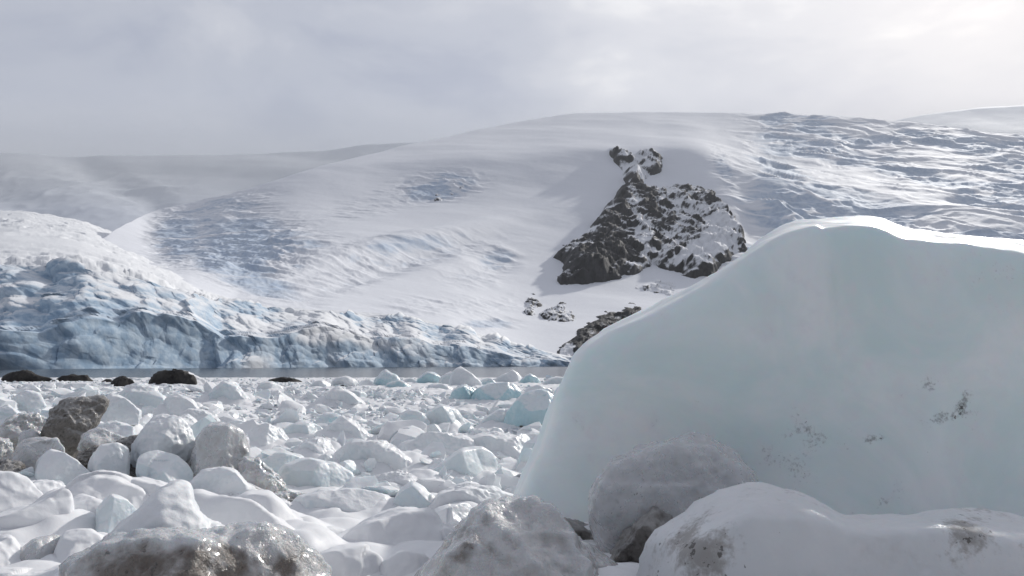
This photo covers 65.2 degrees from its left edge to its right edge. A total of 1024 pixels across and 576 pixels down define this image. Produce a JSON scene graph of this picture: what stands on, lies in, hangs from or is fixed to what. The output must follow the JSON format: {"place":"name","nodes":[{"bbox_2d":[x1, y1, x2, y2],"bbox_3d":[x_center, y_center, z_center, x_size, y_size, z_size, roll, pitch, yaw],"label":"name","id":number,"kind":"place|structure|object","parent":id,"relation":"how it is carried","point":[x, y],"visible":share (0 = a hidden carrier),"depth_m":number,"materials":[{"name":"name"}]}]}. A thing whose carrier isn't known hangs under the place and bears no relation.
{"place":"outdoors","nodes":[
{"label":"outdoors","id":0,"kind":"place"},
{"bbox_2d":[0,142,416,231],"bbox_3d":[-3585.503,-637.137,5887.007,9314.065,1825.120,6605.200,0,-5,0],"label":"snowfield","id":1,"kind":"structure","parent":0,"point":[112,193],"depth_m":5615.14,"materials":[{"name":"snow"}]},
{"bbox_2d":[0,366,567,377],"bbox_3d":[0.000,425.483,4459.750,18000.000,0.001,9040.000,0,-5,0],"label":"sea","id":2,"kind":"structure","parent":0,"point":[416,372],"depth_m":192.88,"materials":[{"name":"grey liquid"}]},
{"bbox_2d":[139,413,152,424],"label":"ice chunk","id":3,"kind":"object","parent":2,"relation":"on","point":[145,419],"visible":0.12,"depth_m":17.51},
{"bbox_2d":[202,401,223,409],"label":"ice chunk","id":4,"kind":"object","parent":2,"relation":"on","point":[219,404],"visible":0.1,"depth_m":26.16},
{"bbox_2d":[219,416,242,422],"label":"ice chunk","id":5,"kind":"object","parent":2,"relation":"on","point":[226,419],"visible":0.06,"depth_m":19.21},
{"bbox_2d":[235,420,258,433],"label":"ice chunk","id":6,"kind":"object","parent":2,"relation":"on","point":[246,426],"visible":0.12,"depth_m":15.99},
{"bbox_2d":[256,381,283,388],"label":"ice block","id":7,"kind":"object","parent":2,"relation":"on","point":[267,384],"depth_m":51.12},
{"bbox_2d":[271,408,299,423],"bbox_3d":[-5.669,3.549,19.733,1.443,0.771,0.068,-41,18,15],"label":"ice chunk","id":8,"kind":"object","parent":2,"relation":"on","point":[290,415],"visible":0.32,"depth_m":19.54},
{"bbox_2d":[277,392,295,406],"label":"ice chunk","id":9,"kind":"object","parent":2,"relation":"on","point":[282,397],"visible":0.43,"depth_m":29.47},
{"bbox_2d":[310,380,331,386],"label":"ice block","id":10,"kind":"object","parent":2,"relation":"on","point":[322,383],"depth_m":58.81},
{"bbox_2d":[314,413,340,423],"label":"ice chunk","id":11,"kind":"object","parent":2,"relation":"on","point":[326,417],"visible":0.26,"depth_m":19.93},
{"bbox_2d":[373,369,399,385],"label":"ice block","id":12,"kind":"object","parent":2,"relation":"on","point":[384,377],"depth_m":60.70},
{"bbox_2d":[386,380,410,386],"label":"ice block","id":13,"kind":"object","parent":2,"relation":"on","point":[397,383],"depth_m":56.84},
{"bbox_2d":[416,372,439,382],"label":"ice block","id":14,"kind":"object","parent":2,"relation":"on","point":[430,377],"depth_m":70.50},
{"bbox_2d":[427,383,452,389],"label":"ice block","id":15,"kind":"object","parent":2,"relation":"on","point":[440,385],"depth_m":52.98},
{"bbox_2d":[438,371,451,383],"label":"ice block","id":16,"kind":"object","parent":2,"relation":"on","point":[444,378],"depth_m":65.86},
{"bbox_2d":[448,366,481,385],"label":"ice block","id":17,"kind":"object","parent":2,"relation":"on","point":[460,375],"depth_m":60.68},
{"bbox_2d":[494,370,521,381],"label":"ice block","id":18,"kind":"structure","parent":2,"relation":"on","point":[512,376],"depth_m":75.72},
{"bbox_2d":[515,448,531,468],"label":"ice chunk","id":19,"kind":"object","parent":2,"relation":"on","point":[525,455],"visible":0.06,"depth_m":10.50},
{"bbox_2d":[524,385,552,392],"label":"ice block","id":20,"kind":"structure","parent":2,"relation":"on","point":[534,387],"depth_m":45.33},
{"bbox_2d":[541,376,562,383],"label":"ice block","id":21,"kind":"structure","parent":2,"relation":"on","point":[555,380],"depth_m":65.57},
{"bbox_2d":[0,210,571,368],"bbox_3d":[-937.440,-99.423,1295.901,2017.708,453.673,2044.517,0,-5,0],"label":"glacier","id":22,"kind":"object","parent":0,"point":[76,294],"visible":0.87,"depth_m":424.27,"materials":[{"name":"ice"}]},
{"bbox_2d":[0,377,638,575],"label":"shore","id":23,"kind":"structure","parent":0,"point":[314,532],"depth_m":9.24,"materials":[{"name":"ice"}]},
{"bbox_2d":[0,437,13,464],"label":"ice block","id":24,"kind":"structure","parent":23,"relation":"on","point":[6,448],"depth_m":9.77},
{"bbox_2d":[0,404,20,424],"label":"ice block","id":25,"kind":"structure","parent":23,"relation":"on","point":[7,410],"depth_m":16.95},
{"bbox_2d":[0,534,21,566],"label":"ice block","id":26,"kind":"object","parent":23,"relation":"on","point":[10,548],"depth_m":4.29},
{"bbox_2d":[0,459,25,472],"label":"ice lump","id":27,"kind":"object","parent":23,"relation":"on","point":[16,466],"visible":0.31,"depth_m":8.76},
{"bbox_2d":[0,471,42,512],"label":"ice block","id":28,"kind":"object","parent":23,"relation":"on","point":[17,489],"depth_m":6.40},
{"bbox_2d":[0,412,46,449],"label":"ice block","id":29,"kind":"object","parent":23,"relation":"on","point":[12,427],"depth_m":11.42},
{"bbox_2d":[1,370,53,381],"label":"shore rock","id":30,"kind":"object","parent":23,"relation":"on","point":[25,375],"visible":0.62,"depth_m":76.62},
{"bbox_2d":[11,389,46,412],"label":"ice block","id":31,"kind":"object","parent":23,"relation":"on","point":[26,400],"depth_m":26.08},
{"bbox_2d":[17,429,40,444],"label":"ice block","id":32,"kind":"object","parent":23,"relation":"on","point":[28,433],"depth_m":10.66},
{"bbox_2d":[0,564,59,575],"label":"ice block","id":33,"kind":"object","parent":23,"relation":"on","point":[18,571],"depth_m":3.94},
{"bbox_2d":[0,488,73,528],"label":"ice block","id":34,"kind":"object","parent":23,"relation":"on","point":[60,502],"depth_m":5.11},
{"bbox_2d":[10,437,64,470],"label":"ice block","id":35,"kind":"object","parent":23,"relation":"on","point":[28,452],"depth_m":9.31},
{"bbox_2d":[20,534,60,560],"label":"ice block","id":36,"kind":"object","parent":23,"relation":"on","point":[40,547],"depth_m":4.36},
{"bbox_2d":[32,479,65,493],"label":"ice block","id":37,"kind":"object","parent":23,"relation":"on","point":[44,486],"depth_m":7.31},
{"bbox_2d":[34,449,88,484],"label":"ice block","id":38,"kind":"object","parent":23,"relation":"on","point":[58,465],"depth_m":8.49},
{"bbox_2d":[54,374,92,381],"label":"shore rock","id":39,"kind":"object","parent":23,"relation":"on","point":[72,377],"visible":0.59,"depth_m":77.81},
{"bbox_2d":[54,528,104,562],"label":"ice block","id":40,"kind":"object","parent":23,"relation":"on","point":[71,542],"depth_m":4.35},
{"bbox_2d":[75,445,98,468],"bbox_3d":[-5.183,2.181,9.794,0.399,0.530,0.875,2,-6,-22],"label":"ice lump","id":41,"kind":"object","parent":23,"relation":"on","point":[83,457],"visible":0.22,"depth_m":9.55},
{"bbox_2d":[73,493,102,513],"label":"ice block","id":42,"kind":"object","parent":23,"relation":"on","point":[86,502],"depth_m":5.61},
{"bbox_2d":[77,427,124,451],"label":"ice block","id":43,"kind":"object","parent":23,"relation":"on","point":[95,436],"depth_m":10.09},
{"bbox_2d":[65,470,148,506],"bbox_3d":[-3.292,1.826,6.531,0.901,0.690,1.291,2,-6,-24],"label":"ice block","id":44,"kind":"object","parent":23,"relation":"on","point":[101,484],"depth_m":6.24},
{"bbox_2d":[95,494,136,532],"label":"ice block","id":45,"kind":"object","parent":23,"relation":"on","point":[113,511],"depth_m":5.25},
{"bbox_2d":[97,420,135,436],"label":"ice block","id":46,"kind":"object","parent":23,"relation":"on","point":[122,428],"depth_m":13.63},
{"bbox_2d":[101,393,141,424],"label":"ice block","id":47,"kind":"object","parent":23,"relation":"on","point":[120,408],"depth_m":16.45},
{"bbox_2d":[110,376,134,385],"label":"shore rock","id":48,"kind":"object","parent":23,"relation":"on","point":[121,381],"visible":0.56,"depth_m":58.94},
{"bbox_2d":[116,435,137,451],"bbox_3d":[-4.803,1.983,10.068,0.487,0.276,0.876,2,-6,-18],"label":"ice lump","id":49,"kind":"object","parent":23,"relation":"on","point":[127,441],"visible":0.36,"depth_m":9.78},
{"bbox_2d":[119,382,165,407],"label":"ice block","id":50,"kind":"object","parent":23,"relation":"on","point":[138,393],"depth_m":25.04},
{"bbox_2d":[131,476,167,495],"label":"ice block","id":51,"kind":"object","parent":23,"relation":"on","point":[149,486],"depth_m":6.42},
{"bbox_2d":[96,479,224,542],"bbox_3d":[-1.754,1.408,3.926,1.212,0.938,0.997,0,-5,0],"label":"ice block","id":52,"kind":"object","parent":23,"relation":"on","point":[172,503],"depth_m":3.65,"materials":[{"name":"ice"}]},
{"bbox_2d":[130,414,194,467],"bbox_3d":[-4.274,1.976,9.756,0.719,0.874,1.101,3,-6,-30],"label":"ice block","id":53,"kind":"object","parent":23,"relation":"on","point":[172,434],"depth_m":9.42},
{"bbox_2d":[136,450,192,482],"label":"ice block","id":54,"kind":"object","parent":23,"relation":"on","point":[167,467],"depth_m":8.53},
{"bbox_2d":[148,369,196,384],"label":"shore rock","id":55,"kind":"object","parent":23,"relation":"on","point":[175,376],"visible":0.79,"depth_m":65.00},
{"bbox_2d":[163,393,198,415],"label":"ice block","id":56,"kind":"object","parent":23,"relation":"on","point":[177,404],"depth_m":20.30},
{"bbox_2d":[179,414,196,426],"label":"ice block","id":57,"kind":"object","parent":23,"relation":"on","point":[189,419],"depth_m":12.70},
{"bbox_2d":[58,521,331,575],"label":"ice block","id":58,"kind":"object","parent":23,"relation":"on","point":[255,548],"depth_m":3.17,"materials":[{"name":"ice"}]},
{"bbox_2d":[179,408,219,421],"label":"ice block","id":59,"kind":"object","parent":23,"relation":"on","point":[197,414],"depth_m":15.09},
{"bbox_2d":[190,414,216,437],"bbox_3d":[-4.296,2.411,10.681,0.194,1.517,0.875,11,-13,30],"label":"ice chunk","id":60,"kind":"object","parent":23,"relation":"on","point":[197,427],"visible":0.05,"depth_m":10.61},
{"bbox_2d":[189,421,250,477],"bbox_3d":[-3.423,2.013,9.362,0.703,0.910,1.101,2,-6,-22],"label":"ice block","id":61,"kind":"object","parent":23,"relation":"on","point":[220,444],"depth_m":9.00,"materials":[{"name":"ice"}]},
{"bbox_2d":[190,466,257,493],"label":"ice block","id":62,"kind":"object","parent":23,"relation":"on","point":[223,479],"depth_m":7.93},
{"bbox_2d":[208,380,249,399],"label":"ice block","id":63,"kind":"object","parent":23,"relation":"on","point":[230,389],"depth_m":31.82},
{"bbox_2d":[193,489,294,529],"bbox_3d":[-1.613,1.639,4.760,1.067,0.880,1.053,0,-5,0],"label":"ice block","id":64,"kind":"object","parent":23,"relation":"on","point":[224,509],"depth_m":4.55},
{"bbox_2d":[237,456,289,492],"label":"ice block","id":65,"kind":"object","parent":23,"relation":"on","point":[258,471],"depth_m":8.64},
{"bbox_2d":[245,423,288,445],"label":"ice block","id":66,"kind":"object","parent":23,"relation":"on","point":[264,434],"depth_m":14.31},
{"bbox_2d":[236,490,302,519],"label":"ice block","id":67,"kind":"object","parent":23,"relation":"on","point":[272,502],"depth_m":5.31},
{"bbox_2d":[0,375,557,496],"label":"brash ice","id":68,"kind":"structure","parent":23,"relation":"on","point":[321,409],"depth_m":26.26,"materials":[{"name":"ice"}]},
{"bbox_2d":[87,442,129,475],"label":"ice block","id":69,"kind":"object","parent":68,"relation":"on","point":[112,456],"depth_m":8.87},
{"bbox_2d":[261,446,288,458],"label":"ice chunk","id":70,"kind":"object","parent":68,"relation":"on","point":[265,453],"visible":0.34,"depth_m":11.27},
{"bbox_2d":[277,400,305,414],"bbox_3d":[-6.958,3.848,25.407,0.923,0.444,1.063,14,-7,-15],"label":"ice chunk","id":71,"kind":"object","parent":68,"relation":"on","point":[284,405],"visible":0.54,"depth_m":25.29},
{"bbox_2d":[363,486,399,493],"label":"ice chunk","id":72,"kind":"object","parent":68,"relation":"on","point":[384,489],"visible":0.59,"depth_m":7.73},
{"bbox_2d":[384,408,405,414],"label":"ice chunk","id":73,"kind":"object","parent":68,"relation":"on","point":[398,411],"visible":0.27,"depth_m":23.83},
{"bbox_2d":[377,419,426,440],"bbox_3d":[-2.221,2.938,15.812,1.117,0.642,0.914,-9,10,9],"label":"ice chunk","id":74,"kind":"object","parent":68,"relation":"on","point":[388,429],"visible":0.38,"depth_m":15.72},
{"bbox_2d":[389,425,424,446],"bbox_3d":[-1.675,2.717,13.993,0.989,0.555,1.461,-11,10,-31],"label":"ice chunk","id":75,"kind":"object","parent":68,"relation":"on","point":[400,436],"visible":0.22,"depth_m":13.76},
{"bbox_2d":[438,479,455,490],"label":"ice chunk","id":76,"kind":"object","parent":68,"relation":"on","point":[448,483],"visible":0.21,"depth_m":7.89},
{"bbox_2d":[477,473,501,488],"bbox_3d":[-0.274,2.006,7.998,0.315,0.196,0.338,-21,-23,-26],"label":"ice chunk","id":77,"kind":"object","parent":68,"relation":"on","point":[493,479],"visible":0.25,"depth_m":7.91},
{"bbox_2d":[495,474,518,490],"bbox_3d":[-0.013,2.264,8.948,0.623,0.265,0.380,14,10,8],"label":"ice chunk","id":78,"kind":"object","parent":68,"relation":"on","point":[507,480],"visible":0.2,"depth_m":8.95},
{"bbox_2d":[494,466,520,475],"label":"ice chunk","id":79,"kind":"object","parent":68,"relation":"on","point":[502,470],"visible":0.17,"depth_m":9.38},
{"bbox_2d":[261,451,303,472],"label":"ice block","id":80,"kind":"object","parent":23,"relation":"on","point":[276,461],"depth_m":10.77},
{"bbox_2d":[269,377,301,381],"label":"shore rock","id":81,"kind":"object","parent":23,"relation":"on","point":[283,379],"visible":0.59,"depth_m":74.79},
{"bbox_2d":[274,491,305,499],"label":"ice block","id":82,"kind":"object","parent":23,"relation":"on","point":[287,495],"depth_m":8.24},
{"bbox_2d":[284,420,322,433],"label":"ice block","id":83,"kind":"object","parent":23,"relation":"on","point":[305,426],"depth_m":15.99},
{"bbox_2d":[277,457,353,486],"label":"ice block","id":84,"kind":"object","parent":23,"relation":"on","point":[301,472],"depth_m":9.57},
{"bbox_2d":[297,436,335,453],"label":"ice block","id":85,"kind":"object","parent":23,"relation":"on","point":[320,445],"depth_m":12.94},
{"bbox_2d":[326,526,344,534],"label":"ice slab","id":86,"kind":"structure","parent":23,"relation":"on","point":[336,530],"depth_m":5.65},
{"bbox_2d":[293,488,390,511],"bbox_3d":[-1.651,2.132,7.471,1.172,0.581,0.940,0,-5,0],"label":"ice slab","id":87,"kind":"object","parent":23,"relation":"on","point":[350,499],"depth_m":7.14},
{"bbox_2d":[342,476,378,488],"bbox_3d":[-1.470,2.034,7.734,0.367,0.197,0.576,-6,22,-6],"label":"ice chunk","id":88,"kind":"object","parent":87,"relation":"on","point":[359,482],"visible":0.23,"depth_m":7.85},
{"bbox_2d":[325,386,362,403],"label":"ice block","id":89,"kind":"object","parent":23,"relation":"on","point":[341,393],"depth_m":28.89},
{"bbox_2d":[331,376,358,385],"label":"ice block","id":90,"kind":"object","parent":23,"relation":"on","point":[348,380],"depth_m":60.87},
{"bbox_2d":[323,415,370,439],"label":"ice block","id":91,"kind":"object","parent":23,"relation":"on","point":[349,425],"depth_m":15.31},
{"bbox_2d":[320,543,382,575],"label":"ice slab","id":92,"kind":"object","parent":23,"relation":"on","point":[359,559],"depth_m":4.19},
{"bbox_2d":[334,439,411,468],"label":"ice block","id":93,"kind":"object","parent":23,"relation":"on","point":[387,453],"depth_m":11.06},
{"bbox_2d":[343,506,443,544],"bbox_3d":[-0.860,1.844,5.360,0.860,0.762,1.173,0,-5,0],"label":"ice block","id":94,"kind":"object","parent":23,"relation":"on","point":[394,526],"depth_m":5.11,"materials":[{"name":"ice"}]},
{"bbox_2d":[375,469,418,485],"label":"ice block","id":95,"kind":"object","parent":23,"relation":"on","point":[401,477],"depth_m":8.94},
{"bbox_2d":[379,550,429,575],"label":"ice block","id":96,"kind":"object","parent":23,"relation":"on","point":[402,563],"depth_m":4.27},
{"bbox_2d":[393,481,434,507],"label":"ice block","id":97,"kind":"object","parent":23,"relation":"on","point":[413,494],"depth_m":7.24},
{"bbox_2d":[398,409,429,424],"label":"ice block","id":98,"kind":"object","parent":23,"relation":"on","point":[409,414],"depth_m":19.06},
{"bbox_2d":[398,431,475,455],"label":"ice block","id":99,"kind":"object","parent":23,"relation":"on","point":[452,442],"depth_m":12.45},
{"bbox_2d":[425,404,465,424],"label":"ice block","id":100,"kind":"object","parent":23,"relation":"on","point":[440,413],"depth_m":19.72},
{"bbox_2d":[440,523,454,539],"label":"ice block","id":101,"kind":"object","parent":23,"relation":"on","point":[446,529],"depth_m":5.20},
{"bbox_2d":[435,503,471,525],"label":"ice block","id":102,"kind":"object","parent":23,"relation":"on","point":[453,514],"depth_m":6.58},
{"bbox_2d":[449,384,475,398],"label":"ice block","id":103,"kind":"object","parent":23,"relation":"on","point":[463,391],"depth_m":34.00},
{"bbox_2d":[431,446,497,476],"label":"ice block","id":104,"kind":"object","parent":23,"relation":"on","point":[474,461],"depth_m":10.10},
{"bbox_2d":[428,481,512,508],"bbox_3d":[-0.424,2.136,7.649,1.020,0.556,0.964,0,-5,0],"label":"ice slab","id":105,"kind":"object","parent":23,"relation":"on","point":[475,492],"depth_m":7.28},
{"bbox_2d":[416,478,444,492],"bbox_3d":[-0.760,1.990,7.978,0.461,0.201,0.232,17,-24,-30],"label":"ice chunk","id":106,"kind":"object","parent":105,"relation":"on","point":[431,485],"visible":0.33,"depth_m":7.89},
{"bbox_2d":[480,408,508,423],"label":"ice block","id":107,"kind":"object","parent":23,"relation":"on","point":[498,415],"depth_m":19.59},
{"bbox_2d":[471,382,521,399],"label":"ice slab","id":108,"kind":"structure","parent":23,"relation":"on","point":[500,391],"depth_m":33.14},
{"bbox_2d":[470,431,529,458],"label":"ice block","id":109,"kind":"object","parent":23,"relation":"on","point":[509,444],"depth_m":12.74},
{"bbox_2d":[414,495,617,575],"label":"ice block","id":110,"kind":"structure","parent":23,"relation":"on","point":[518,535],"depth_m":3.80,"materials":[{"name":"ice"}]},
{"bbox_2d":[503,389,552,427],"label":"ice block","id":111,"kind":"object","parent":23,"relation":"on","point":[528,408],"depth_m":18.91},
{"bbox_2d":[518,374,540,382],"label":"ice block","id":112,"kind":"object","parent":23,"relation":"on","point":[530,378],"depth_m":70.62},
{"bbox_2d":[564,517,592,539],"bbox_3d":[0.522,1.797,5.531,0.545,0.469,0.588,0,-5,0],"label":"ice lump","id":113,"kind":"object","parent":23,"relation":"on","point":[581,530],"visible":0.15,"depth_m":5.33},
{"bbox_2d":[609,506,672,562],"bbox_3d":[0.746,1.552,4.691,0.409,0.552,0.612,-2,-6,16],"label":"ice block","id":114,"kind":"object","parent":23,"relation":"on","point":[630,544],"depth_m":4.48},
{"bbox_2d":[588,431,758,552],"bbox_3d":[1.094,1.434,5.256,1.223,0.999,1.181,0,-5,0],"label":"ice block","id":115,"kind":"object","parent":23,"relation":"on","point":[676,476],"depth_m":4.81,"materials":[{"name":"ice"}]},
{"bbox_2d":[513,215,1023,521],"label":"iceberg","id":116,"kind":"object","parent":23,"relation":"on","point":[859,364],"visible":0.68,"depth_m":6.11,"materials":[{"name":"ice"}]},
{"bbox_2d":[636,482,1023,575],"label":"ice slab","id":117,"kind":"structure","parent":23,"relation":"on","point":[754,529],"depth_m":3.53,"materials":[{"name":"ice"}]},
{"bbox_2d":[0,0,1023,156],"label":"sky","id":118,"kind":"structure","parent":0,"point":[79,78],"materials":[{"name":"white"}]},
{"bbox_2d":[104,112,1023,352],"bbox_3d":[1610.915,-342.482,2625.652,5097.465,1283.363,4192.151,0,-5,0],"label":"hills","id":119,"kind":"structure","parent":0,"point":[382,232],"depth_m":1789.79,"materials":[{"name":"snow"}]},
{"bbox_2d":[524,293,597,321],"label":"rock outcrop","id":120,"kind":"object","parent":119,"relation":"on","point":[560,313],"visible":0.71,"depth_m":1025.75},
{"bbox_2d":[557,303,640,355],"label":"rock ledge","id":121,"kind":"object","parent":119,"relation":"on","point":[572,346],"visible":0.45,"depth_m":925.32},
{"bbox_2d":[553,146,746,284],"bbox_3d":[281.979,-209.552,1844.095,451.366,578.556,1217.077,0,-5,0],"label":"rock outcrop","id":122,"kind":"object","parent":119,"relation":"on","point":[638,225],"visible":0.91,"depth_m":1551.03,"materials":[{"name":"stone"}]},
{"bbox_2d":[635,275,675,295],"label":"rock outcrop","id":123,"kind":"object","parent":119,"relation":"on","point":[656,286],"visible":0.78,"depth_m":1258.38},
{"bbox_2d":[897,105,1023,135],"bbox_3d":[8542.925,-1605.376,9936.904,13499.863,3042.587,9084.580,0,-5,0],"label":"ridge","id":124,"kind":"structure","parent":0,"point":[1004,119],"depth_m":9869.85,"materials":[{"name":"snow"}]},
{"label":"ice chunk","id":125,"kind":"object","parent":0,"visible":0},
{"bbox_2d":[40,394,109,457],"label":"boulder","id":126,"kind":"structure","parent":125,"relation":"on","point":[70,421],"depth_m":10.86,"materials":[{"name":"rock"}]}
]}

